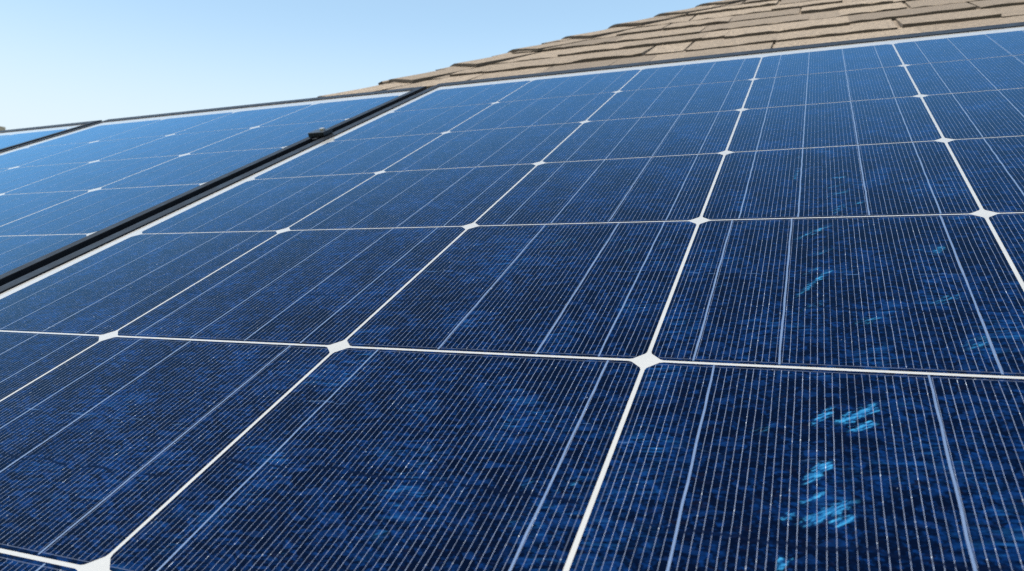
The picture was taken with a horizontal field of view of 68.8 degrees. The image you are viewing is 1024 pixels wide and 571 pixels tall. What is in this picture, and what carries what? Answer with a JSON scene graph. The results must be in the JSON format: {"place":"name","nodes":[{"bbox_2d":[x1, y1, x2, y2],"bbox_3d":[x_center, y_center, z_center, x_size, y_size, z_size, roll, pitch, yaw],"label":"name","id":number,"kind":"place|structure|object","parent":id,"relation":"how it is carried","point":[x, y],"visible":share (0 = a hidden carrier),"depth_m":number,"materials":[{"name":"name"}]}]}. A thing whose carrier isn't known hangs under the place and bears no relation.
{"place":"outdoors","nodes":[
{"label":"outdoors","id":0,"kind":"place"},
{"bbox_2d":[0,0,720,129],"label":"sky","id":1,"kind":"structure","parent":0,"point":[62,61],"materials":[{"name":"blue"}]},
{"label":"ground","id":2,"kind":"structure","parent":0,"visible":0},
{"bbox_2d":[318,0,1023,96],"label":"roof","id":3,"kind":"structure","parent":2,"relation":"on","point":[720,27],"depth_m":2.04,"materials":[{"name":"beige"}]},
{"bbox_3d":[-0.293,-0.137,1.039,2.141,0.059,0.100,0,25,22],"label":"mounting rail","id":4,"kind":"object","parent":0,"visible":0},
{"bbox_2d":[0,120,101,150],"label":"solar panel","id":5,"kind":"object","parent":4,"relation":"attached to","point":[11,138],"visible":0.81,"depth_m":1.53,"materials":[{"name":"glass"}]},
{"bbox_2d":[0,86,426,285],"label":"solar panel","id":6,"kind":"object","parent":4,"relation":"on","point":[64,194],"visible":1,"depth_m":1.01,"materials":[{"name":"glass"}]},
{"bbox_2d":[308,127,332,141],"bbox_3d":[-0.250,-0.180,1.000,0.025,0.060,0.033,0,25,22],"label":"panel clamp","id":7,"kind":"object","parent":4,"relation":"attached to","point":[319,133],"visible":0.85,"depth_m":0.98,"materials":[{"name":"metal"}]},
{"bbox_2d":[0,22,1023,570],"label":"solar panel","id":8,"kind":"object","parent":4,"relation":"on","point":[756,310],"visible":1,"depth_m":0.38,"materials":[{"name":"glass"}]}
]}

